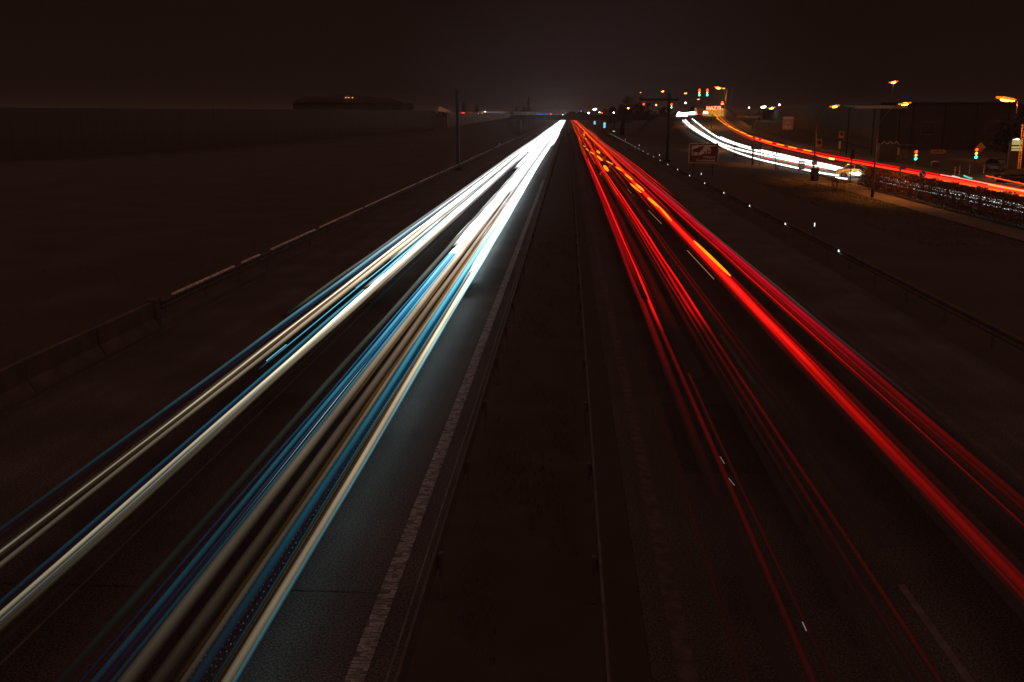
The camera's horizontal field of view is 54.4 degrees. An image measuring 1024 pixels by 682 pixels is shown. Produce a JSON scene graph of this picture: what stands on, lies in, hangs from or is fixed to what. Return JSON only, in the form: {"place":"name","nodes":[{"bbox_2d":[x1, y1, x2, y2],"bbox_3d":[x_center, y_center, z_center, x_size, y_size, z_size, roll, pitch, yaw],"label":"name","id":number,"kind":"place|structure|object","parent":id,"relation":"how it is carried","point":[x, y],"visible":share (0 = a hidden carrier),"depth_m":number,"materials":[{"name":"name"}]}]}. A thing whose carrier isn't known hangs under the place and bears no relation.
{"place":"outdoors","nodes":[
{"label":"outdoors","id":0,"kind":"place"},
{"bbox_2d":[0,114,1023,681],"bbox_3d":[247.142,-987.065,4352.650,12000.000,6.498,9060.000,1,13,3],"label":"ground","id":1,"kind":"structure","parent":0,"point":[104,220],"depth_m":69.83,"materials":[{"name":"black plant"}]},
{"bbox_2d":[0,107,546,159],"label":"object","id":2,"kind":"object","parent":1,"relation":"on","point":[31,133],"visible":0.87,"depth_m":186.70,"materials":[{"name":"metal"}]},
{"bbox_2d":[0,120,560,569],"bbox_3d":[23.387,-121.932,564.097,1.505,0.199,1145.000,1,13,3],"label":"headlight trail","id":3,"kind":"object","parent":1,"relation":"on","point":[358,272],"visible":0.99,"depth_m":23.64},
{"bbox_2d":[0,120,565,681],"bbox_3d":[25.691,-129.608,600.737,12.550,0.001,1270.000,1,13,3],"label":"motorway left carriageway","id":4,"kind":"structure","parent":1,"relation":"on","point":[50,440],"depth_m":21.32,"materials":[{"name":"asphalt"}]},
{"bbox_2d":[0,298,161,411],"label":"concrete barrier","id":5,"kind":"object","parent":4,"relation":"on","point":[27,377],"visible":1,"depth_m":27.93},
{"bbox_2d":[0,582,408,593],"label":"tar seam","id":6,"kind":"object","parent":4,"relation":"on","point":[185,587],"visible":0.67,"depth_m":15.13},
{"bbox_2d":[0,164,516,664],"bbox_3d":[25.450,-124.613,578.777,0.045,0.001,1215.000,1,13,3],"label":"tar joint","id":7,"kind":"object","parent":4,"relation":"on","point":[188,482],"visible":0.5,"depth_m":18.35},
{"bbox_2d":[0,124,549,418],"bbox_3d":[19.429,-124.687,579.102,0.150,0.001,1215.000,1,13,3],"label":"edge line","id":8,"kind":"object","parent":4,"relation":"on","point":[78,375],"visible":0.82,"depth_m":33.35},
{"bbox_2d":[0,120,561,645],"bbox_3d":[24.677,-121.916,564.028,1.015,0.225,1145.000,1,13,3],"label":"headlight trail","id":9,"kind":"object","parent":4,"relation":"on","point":[24,594],"visible":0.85,"depth_m":18.41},
{"bbox_2d":[190,326,433,679],"bbox_3d":[-3.058,1.736,20.841,0.257,0.012,20.490,1,13,3],"label":"headlight trail","id":10,"kind":"object","parent":4,"relation":"on","point":[301,526],"visible":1,"depth_m":15.34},
{"bbox_2d":[266,280,365,360],"bbox_3d":[-5.634,-4.265,48.910,0.047,0.026,43.500,1,13,3],"label":"headlight trail","id":11,"kind":"object","parent":4,"relation":"on","point":[286,344],"visible":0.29,"depth_m":28.98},
{"bbox_2d":[197,393,456,397],"bbox_3d":[-4.606,1.395,25.385,7.300,0.001,0.100,1,13,3],"label":"tar seam","id":12,"kind":"object","parent":4,"relation":"on","point":[301,395],"visible":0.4,"depth_m":25.49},
{"bbox_2d":[160,123,548,318],"bbox_3d":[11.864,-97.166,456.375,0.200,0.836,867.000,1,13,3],"label":"guardrail","id":13,"kind":"object","parent":4,"relation":"on","point":[192,289],"visible":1,"depth_m":49.08,"materials":[{"name":"metal"}]},
{"bbox_2d":[188,120,564,681],"bbox_3d":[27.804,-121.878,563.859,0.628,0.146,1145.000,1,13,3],"label":"headlight trail","id":14,"kind":"object","parent":4,"relation":"on","point":[208,660],"visible":0.81,"depth_m":16.01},
{"bbox_2d":[449,204,514,280],"bbox_3d":[-1.583,-5.960,55.227,1.930,0.334,34.000,1,13,3],"label":"headlight trail","id":15,"kind":"object","parent":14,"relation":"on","point":[458,247],"visible":0.48,"depth_m":52.11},
{"bbox_2d":[218,122,563,681],"bbox_3d":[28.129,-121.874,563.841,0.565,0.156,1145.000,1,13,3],"label":"headlight trail","id":16,"kind":"object","parent":4,"relation":"on","point":[241,658],"visible":0.91,"depth_m":16.78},
{"bbox_2d":[255,121,560,371],"bbox_3d":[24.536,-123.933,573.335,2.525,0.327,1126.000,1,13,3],"label":"headlight trail","id":17,"kind":"object","parent":4,"relation":"on","point":[389,261],"visible":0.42,"depth_m":46.28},
{"bbox_2d":[344,122,565,681],"bbox_3d":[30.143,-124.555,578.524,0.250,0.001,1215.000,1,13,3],"label":"edge line","id":18,"kind":"object","parent":4,"relation":"on","point":[379,598],"visible":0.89,"depth_m":17.29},
{"bbox_2d":[345,180,544,681],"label":"edge line ribs","id":19,"kind":"object","parent":18,"relation":"on","point":[362,642],"visible":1,"depth_m":18.18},
{"bbox_2d":[385,142,559,681],"bbox_3d":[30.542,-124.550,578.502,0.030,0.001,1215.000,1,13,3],"label":"shoulder joint","id":20,"kind":"object","parent":4,"relation":"on","point":[394,654],"visible":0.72,"depth_m":17.76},
{"bbox_2d":[480,268,516,285],"bbox_3d":[-0.540,-2.858,44.062,1.300,0.001,5.000,1,13,3],"label":"repair patch","id":21,"kind":"object","parent":4,"relation":"on","point":[494,276],"visible":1,"depth_m":43.77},
{"bbox_2d":[447,120,565,254],"bbox_3d":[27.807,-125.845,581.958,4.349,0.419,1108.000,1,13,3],"label":"headlight trail","id":22,"kind":"object","parent":4,"relation":"on","point":[530,152],"visible":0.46,"depth_m":112.37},
{"bbox_2d":[52,120,563,681],"bbox_3d":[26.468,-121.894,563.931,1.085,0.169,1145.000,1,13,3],"label":"headlight trail","id":23,"kind":"object","parent":1,"relation":"on","point":[122,652],"visible":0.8,"depth_m":16.12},
{"bbox_2d":[117,121,563,681],"bbox_3d":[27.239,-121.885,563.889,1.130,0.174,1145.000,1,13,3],"label":"headlight trail","id":24,"kind":"object","parent":1,"relation":"on","point":[145,657],"visible":0.91,"depth_m":16.38,"materials":[{"name":"white"}]},
{"bbox_2d":[291,94,414,109],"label":"warehouse","id":25,"kind":"structure","parent":1,"relation":"on","point":[349,102],"depth_m":270.06,"materials":[{"name":"brown"}]},
{"bbox_2d":[438,106,451,111],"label":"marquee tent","id":26,"kind":"object","parent":1,"relation":"on","point":[441,109],"visible":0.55,"depth_m":294.75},
{"bbox_2d":[454,89,461,170],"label":"sign mast","id":27,"kind":"object","parent":1,"relation":"on","point":[459,168],"visible":0.93,"depth_m":125.69,"materials":[{"name":"metal"}]},
{"bbox_2d":[212,108,761,116],"bbox_3d":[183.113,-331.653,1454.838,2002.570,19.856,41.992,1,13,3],"label":"treeline","id":28,"kind":"object","parent":1,"relation":"on","point":[606,112],"visible":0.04,"depth_m":1455.45,"materials":[{"name":"black plant"}]},
{"bbox_2d":[522,96,534,125],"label":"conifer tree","id":29,"kind":"object","parent":1,"relation":"on","point":[528,102],"visible":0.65,"depth_m":583.86,"materials":[{"name":"black plant"}]},
{"bbox_2d":[405,121,651,681],"bbox_3d":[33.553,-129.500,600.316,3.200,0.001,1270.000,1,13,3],"label":"median strip","id":30,"kind":"object","parent":1,"relation":"on","point":[545,620],"visible":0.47,"depth_m":17.58,"materials":[{"name":"soil"}]},
{"bbox_2d":[394,124,565,681],"bbox_3d":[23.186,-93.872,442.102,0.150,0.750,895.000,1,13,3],"label":"guardrail","id":31,"kind":"object","parent":30,"relation":"on","point":[437,561],"visible":0.99,"depth_m":17.29,"materials":[{"name":"metal"}]},
{"bbox_2d":[569,127,611,681],"bbox_3d":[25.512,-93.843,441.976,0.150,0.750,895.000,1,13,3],"label":"guardrail","id":32,"kind":"object","parent":30,"relation":"on","point":[597,564],"visible":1,"depth_m":18.17,"materials":[{"name":"metal"}]},
{"bbox_2d":[504,113,698,134],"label":"road bridge","id":33,"kind":"structure","parent":1,"relation":"on","point":[567,118],"depth_m":337.59,"materials":[{"name":"concrete"}]},
{"bbox_2d":[565,111,577,114],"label":"bridge car","id":34,"kind":"object","parent":33,"relation":"on","point":[573,113],"visible":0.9,"depth_m":340.33,"materials":[{"name":"grey paint"}]},
{"bbox_2d":[608,106,620,129],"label":"broad tree","id":35,"kind":"object","parent":1,"relation":"on","point":[611,109],"visible":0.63,"depth_m":417.55,"materials":[{"name":"black plant"}]},
{"bbox_2d":[614,103,627,122],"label":"broad tree","id":36,"kind":"object","parent":1,"relation":"on","point":[622,110],"visible":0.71,"depth_m":415.40,"materials":[{"name":"black plant"}]},
{"bbox_2d":[622,96,639,122],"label":"broad tree","id":37,"kind":"object","parent":1,"relation":"on","point":[630,110],"visible":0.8,"depth_m":415.94,"materials":[{"name":"black plant"}]},
{"bbox_2d":[577,121,700,221],"bbox_3d":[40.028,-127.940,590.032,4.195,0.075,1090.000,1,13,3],"label":"tail light trail","id":38,"kind":"object","parent":1,"relation":"on","point":[647,189],"visible":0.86,"depth_m":84.54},
{"bbox_2d":[636,102,650,114],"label":"broad tree","id":39,"kind":"object","parent":1,"relation":"on","point":[639,110],"visible":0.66,"depth_m":415.55,"materials":[{"name":"black plant"}]},
{"bbox_2d":[639,93,678,162],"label":"sign mast","id":40,"kind":"object","parent":1,"relation":"on","point":[668,99],"visible":0.93,"depth_m":146.90,"materials":[{"name":"metal"}]},
{"bbox_2d":[659,105,671,114],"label":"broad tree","id":41,"kind":"object","parent":1,"relation":"on","point":[662,109],"visible":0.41,"depth_m":415.84,"materials":[{"name":"black plant"}]},
{"bbox_2d":[627,189,713,279],"bbox_3d":[9.246,-8.037,64.572,0.114,0.030,49.965,1,13,2],"label":"indicator trail","id":42,"kind":"object","parent":1,"relation":"on","point":[687,250],"visible":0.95,"depth_m":46.78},
{"bbox_2d":[663,114,720,150],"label":"guardrail","id":43,"kind":"object","parent":1,"relation":"on","point":[691,130],"visible":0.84,"depth_m":243.36,"materials":[{"name":"metal"}]},
{"bbox_2d":[689,143,718,174],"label":"tourist sign","id":44,"kind":"object","parent":1,"relation":"on","point":[703,152],"visible":1,"depth_m":116.91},
{"bbox_2d":[700,106,723,115],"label":"shop building","id":45,"kind":"structure","parent":1,"relation":"on","point":[717,112],"depth_m":359.02,"materials":[{"name":"paint"}]},
{"bbox_2d":[724,106,752,128],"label":"retaining wall","id":46,"kind":"structure","parent":1,"relation":"on","point":[730,114],"depth_m":288.08,"materials":[{"name":"concrete"}]},
{"bbox_2d":[751,143,763,166],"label":"back sign","id":47,"kind":"object","parent":1,"relation":"on","point":[756,146],"visible":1,"depth_m":135.85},
{"bbox_2d":[752,106,774,164],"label":"street lamp","id":48,"kind":"object","parent":1,"relation":"on","point":[771,107],"visible":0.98,"depth_m":141.17,"materials":[{"name":"black"}]},
{"bbox_2d":[770,146,779,171],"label":"bare tree","id":49,"kind":"object","parent":1,"relation":"on","point":[776,151],"visible":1,"depth_m":124.36,"materials":[{"name":"brown plant"}]},
{"bbox_2d":[782,117,793,136],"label":"direction sign","id":50,"kind":"object","parent":1,"relation":"on","point":[788,123],"visible":0.94,"depth_m":216.89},
{"bbox_2d":[569,120,1023,681],"bbox_3d":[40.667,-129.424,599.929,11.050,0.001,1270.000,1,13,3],"label":"motorway right carriageway","id":51,"kind":"structure","parent":1,"relation":"on","point":[973,616],"depth_m":19.73,"materials":[{"name":"asphalt"}]},
{"bbox_2d":[573,125,632,204],"bbox_3d":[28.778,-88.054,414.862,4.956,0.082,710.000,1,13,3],"label":"tail light trail","id":52,"kind":"object","parent":51,"relation":"on","point":[600,160],"visible":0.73,"depth_m":144.31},
{"bbox_2d":[583,145,608,170],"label":"indicator trail","id":53,"kind":"object","parent":52,"relation":"on","point":[605,168],"visible":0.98,"depth_m":137.76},
{"bbox_2d":[570,123,698,681],"bbox_3d":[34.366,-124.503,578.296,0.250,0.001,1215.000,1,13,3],"label":"edge line","id":54,"kind":"object","parent":51,"relation":"on","point":[684,659],"visible":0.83,"depth_m":17.80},
{"bbox_2d":[574,133,749,681],"bbox_3d":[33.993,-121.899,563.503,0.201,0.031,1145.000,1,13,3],"label":"tail light trail","id":55,"kind":"object","parent":51,"relation":"on","point":[723,619],"visible":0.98,"depth_m":15.84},
{"bbox_2d":[573,126,834,681],"bbox_3d":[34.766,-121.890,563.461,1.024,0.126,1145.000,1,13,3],"label":"tail light trail","id":56,"kind":"object","parent":51,"relation":"on","point":[780,657],"visible":0.84,"depth_m":15.62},
{"bbox_2d":[571,120,855,612],"bbox_3d":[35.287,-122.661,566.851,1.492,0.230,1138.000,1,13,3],"label":"tail light trail","id":57,"kind":"object","parent":51,"relation":"on","point":[686,355],"visible":0.93,"depth_m":27.52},
{"bbox_2d":[574,122,895,547],"bbox_3d":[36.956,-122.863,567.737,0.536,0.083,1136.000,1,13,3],"label":"tail light trail","id":58,"kind":"object","parent":51,"relation":"on","point":[861,517],"visible":0.91,"depth_m":20.74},
{"bbox_2d":[572,120,942,681],"bbox_3d":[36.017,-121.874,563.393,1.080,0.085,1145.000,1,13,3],"label":"tail light trail","id":59,"kind":"object","parent":51,"relation":"on","point":[716,346],"visible":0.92,"depth_m":16.43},
{"bbox_2d":[720,457,806,630],"bbox_3d":[3.668,2.813,15.120,0.072,0.012,6.292,1,13,2],"label":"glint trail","id":60,"kind":"object","parent":51,"relation":"on","point":[734,485],"visible":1,"depth_m":16.79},
{"bbox_2d":[582,134,973,681],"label":"lane dashes","id":61,"kind":"object","parent":51,"relation":"on","point":[946,648],"visible":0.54,"depth_m":14.16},
{"bbox_2d":[574,120,1023,621],"bbox_3d":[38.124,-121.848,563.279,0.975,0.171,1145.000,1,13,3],"label":"tail light trail","id":62,"kind":"object","parent":51,"relation":"on","point":[995,561],"visible":0.95,"depth_m":18.62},
{"bbox_2d":[607,161,730,275],"bbox_3d":[10.918,-13.494,86.963,0.734,0.156,98.778,1,13,2],"label":"indicator trail","id":63,"kind":"object","parent":62,"relation":"on","point":[696,243],"visible":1,"depth_m":60.99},
{"bbox_2d":[575,120,1023,533],"bbox_3d":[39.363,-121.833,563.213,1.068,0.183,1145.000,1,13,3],"label":"tail light trail","id":64,"kind":"object","parent":51,"relation":"on","point":[1000,490],"visible":0.99,"depth_m":22.52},
{"bbox_2d":[582,125,1023,482],"bbox_3d":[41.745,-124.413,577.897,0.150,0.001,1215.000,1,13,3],"label":"edge line","id":65,"kind":"object","parent":51,"relation":"on","point":[969,436],"visible":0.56,"depth_m":27.04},
{"bbox_2d":[798,158,805,172],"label":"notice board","id":66,"kind":"object","parent":1,"relation":"on","point":[801,163],"visible":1,"depth_m":121.19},
{"bbox_2d":[589,122,1023,350],"bbox_3d":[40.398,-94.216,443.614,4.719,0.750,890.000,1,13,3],"label":"guardrail","id":67,"kind":"object","parent":1,"relation":"on","point":[994,331],"visible":0.97,"depth_m":40.37,"materials":[{"name":"metal"}]},
{"bbox_2d":[812,221,815,235],"bbox_3d":[17.335,-6.374,57.135,0.122,1.060,0.117,1,13,3],"label":"delineator post","id":68,"kind":"object","parent":1,"relation":"on","point":[814,226],"visible":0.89,"depth_m":57.06,"materials":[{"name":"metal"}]},
{"bbox_2d":[810,164,818,180],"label":"control cabinet","id":69,"kind":"object","parent":1,"relation":"on","point":[816,173],"visible":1,"depth_m":107.00,"materials":[{"name":"metal"}]},
{"bbox_2d":[812,104,839,180],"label":"street lamp","id":70,"kind":"object","parent":1,"relation":"on","point":[834,106],"visible":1,"depth_m":106.10,"materials":[{"name":"black"}]},
{"bbox_2d":[811,155,816,164],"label":"traffic sign","id":71,"kind":"object","parent":70,"relation":"attached to","point":[814,162],"visible":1,"depth_m":106.61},
{"bbox_2d":[816,139,821,146],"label":"traffic sign","id":72,"kind":"object","parent":70,"relation":"attached to","point":[818,142],"visible":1,"depth_m":106.17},
{"bbox_2d":[828,173,847,191],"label":"bare shrub","id":73,"kind":"object","parent":1,"relation":"on","point":[836,183],"visible":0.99,"depth_m":92.16,"materials":[{"name":"brown plant"}]},
{"bbox_2d":[666,116,1019,220],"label":"kerb","id":74,"kind":"structure","parent":1,"relation":"on","point":[794,168],"depth_m":131.20,"materials":[{"name":"concrete"}]},
{"bbox_2d":[849,148,854,182],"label":"traffic signal","id":75,"kind":"object","parent":1,"relation":"on","point":[852,153],"visible":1,"depth_m":104.01,"materials":[{"name":"black plastic"}]},
{"bbox_2d":[720,116,1023,186],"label":"kerb","id":76,"kind":"structure","parent":1,"relation":"on","point":[876,162],"depth_m":158.75,"materials":[{"name":"concrete"}]},
{"bbox_2d":[845,106,907,154],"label":"canopy","id":77,"kind":"object","parent":1,"relation":"on","point":[875,107],"visible":0.9,"depth_m":173.46,"materials":[{"name":"metal"}]},
{"bbox_2d":[736,174,1023,247],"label":"grass","id":78,"kind":"structure","parent":1,"relation":"on","point":[898,207],"depth_m":73.05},
{"bbox_2d":[876,141,898,162],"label":"kiosk","id":79,"kind":"object","parent":1,"relation":"on","point":[886,152],"visible":0.96,"depth_m":146.91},
{"bbox_2d":[762,102,1023,149],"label":"industrial hall","id":80,"kind":"structure","parent":1,"relation":"on","point":[947,125],"depth_m":191.70,"materials":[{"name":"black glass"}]},
{"bbox_2d":[921,122,934,133],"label":"window","id":81,"kind":"structure","parent":80,"relation":"in","point":[927,127],"depth_m":191.35,"materials":[{"name":"black glass"}]},
{"bbox_2d":[920,122,935,134],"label":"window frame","id":82,"kind":"structure","parent":80,"relation":"in","point":[921,122],"depth_m":191.56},
{"bbox_2d":[985,121,998,132],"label":"window","id":83,"kind":"structure","parent":80,"relation":"in","point":[990,127],"depth_m":190.65,"materials":[{"name":"black glass"}]},
{"bbox_2d":[897,145,912,160],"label":"bus shelter","id":84,"kind":"object","parent":1,"relation":"on","point":[902,151],"visible":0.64,"depth_m":152.16,"materials":[{"name":"grey"}]},
{"bbox_2d":[819,183,1023,240],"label":"footpath","id":85,"kind":"structure","parent":1,"relation":"on","point":[1014,233],"depth_m":72.53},
{"bbox_2d":[871,101,911,196],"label":"street lamp","id":86,"kind":"object","parent":85,"relation":"on","point":[903,103],"visible":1,"depth_m":84.83,"materials":[{"name":"black"}]},
{"bbox_2d":[931,161,939,166],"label":"utility box","id":87,"kind":"object","parent":1,"relation":"on","point":[935,163],"visible":1,"depth_m":134.59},
{"bbox_2d":[930,150,946,165],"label":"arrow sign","id":88,"kind":"object","parent":1,"relation":"on","point":[942,152],"visible":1,"depth_m":137.94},
{"bbox_2d":[857,166,1023,226],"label":"hedge","id":89,"kind":"object","parent":1,"relation":"on","point":[946,196],"visible":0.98,"depth_m":75.76,"materials":[{"name":"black plant"}]},
{"bbox_2d":[973,148,978,172],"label":"traffic signal","id":90,"kind":"object","parent":1,"relation":"on","point":[975,155],"visible":1,"depth_m":122.15,"materials":[{"name":"black plastic"}]},
{"bbox_2d":[976,143,985,151],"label":"priority sign","id":91,"kind":"object","parent":90,"relation":"attached to","point":[981,146],"visible":1,"depth_m":122.05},
{"bbox_2d":[981,158,1006,170],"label":"parked car","id":92,"kind":"object","parent":1,"relation":"on","point":[999,164],"visible":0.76,"depth_m":126.02,"materials":[{"name":"grey paint"}]},
{"bbox_2d":[987,108,1023,154],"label":"broad tree","id":93,"kind":"object","parent":1,"relation":"on","point":[1002,131],"visible":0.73,"depth_m":119.09,"materials":[{"name":"black plant"}]},
{"bbox_2d":[992,168,1023,182],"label":"parked car","id":94,"kind":"object","parent":1,"relation":"on","point":[1016,174],"visible":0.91,"depth_m":102.62,"materials":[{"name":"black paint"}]},
{"bbox_2d":[996,95,1023,103],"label":"street lamp","id":95,"kind":"object","parent":1,"relation":"on","point":[1004,98],"visible":1,"depth_m":98.30,"materials":[{"name":"orange"}]},
{"bbox_2d":[1006,140,1023,170],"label":"advert pylon","id":96,"kind":"object","parent":1,"relation":"on","point":[1013,154],"visible":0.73,"depth_m":107.42,"materials":[{"name":"black plastic"}]},
{"bbox_2d":[0,0,1023,114],"label":"sky","id":97,"kind":"structure","parent":0,"point":[565,56],"materials":[{"name":"black"}]},
{"bbox_2d":[671,116,1023,217],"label":"side road","id":98,"kind":"structure","parent":0,"point":[732,135],"depth_m":202.04,"materials":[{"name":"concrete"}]},
{"bbox_2d":[676,112,707,115],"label":"headlight trail","id":99,"kind":"object","parent":98,"relation":"on","point":[686,113],"visible":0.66,"depth_m":336.03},
{"bbox_2d":[694,108,702,115],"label":"box van","id":100,"kind":"object","parent":98,"relation":"on","point":[698,111],"visible":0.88,"depth_m":334.57,"materials":[{"name":"white paint"}]},
{"bbox_2d":[716,115,752,140],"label":"tail light trail","id":101,"kind":"object","parent":98,"relation":"on","point":[734,128],"visible":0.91,"depth_m":246.41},
{"bbox_2d":[686,123,838,175],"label":"headlight trail","id":102,"kind":"object","parent":98,"relation":"on","point":[770,158],"visible":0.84,"depth_m":143.71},
{"bbox_2d":[715,115,811,151],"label":"indicator trail","id":103,"kind":"object","parent":98,"relation":"on","point":[761,139],"visible":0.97,"depth_m":206.48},
{"bbox_2d":[685,118,859,175],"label":"headlight trail","id":104,"kind":"object","parent":98,"relation":"on","point":[823,166],"visible":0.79,"depth_m":156.25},
{"bbox_2d":[722,137,842,167],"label":"headlight trail","id":105,"kind":"object","parent":98,"relation":"on","point":[790,156],"visible":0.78,"depth_m":149.30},
{"bbox_2d":[839,131,844,152],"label":"stop sign","id":106,"kind":"object","parent":98,"relation":"on","point":[841,134],"visible":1,"depth_m":171.57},
{"bbox_2d":[836,163,876,177],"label":"waiting car","id":107,"kind":"object","parent":98,"relation":"on","point":[844,170],"visible":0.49,"depth_m":111.86,"materials":[{"name":"orange paint"}]},
{"bbox_2d":[753,136,1023,193],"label":"tail light trail","id":108,"kind":"object","parent":98,"relation":"on","point":[907,170],"visible":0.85,"depth_m":117.01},
{"bbox_2d":[919,171,925,177],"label":"keep right sign","id":109,"kind":"object","parent":98,"relation":"on","point":[922,174],"visible":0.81,"depth_m":102.53,"materials":[{"name":"blue plastic"}]},
{"bbox_2d":[897,172,969,186],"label":"traffic island","id":110,"kind":"structure","parent":98,"relation":"on","point":[924,177],"depth_m":112.63,"materials":[{"name":"concrete"}]},
{"bbox_2d":[913,150,917,168],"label":"traffic signal","id":111,"kind":"object","parent":110,"relation":"on","point":[915,155],"visible":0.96,"depth_m":116.84,"materials":[{"name":"black plastic"}]},
{"bbox_2d":[925,174,1023,196],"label":"tail light trail","id":112,"kind":"object","parent":98,"relation":"on","point":[985,183],"visible":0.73,"depth_m":89.62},
{"bbox_2d":[723,116,1023,185],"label":"trail","id":113,"kind":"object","parent":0,"point":[757,132],"depth_m":168.73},
{"bbox_2d":[1016,124,1023,181],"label":"yellow column","id":114,"kind":"structure","parent":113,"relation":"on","point":[1020,149],"depth_m":104.32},
{"bbox_2d":[1006,147,1023,168],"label":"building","id":115,"kind":"structure","parent":0,"point":[1022,165],"depth_m":127.21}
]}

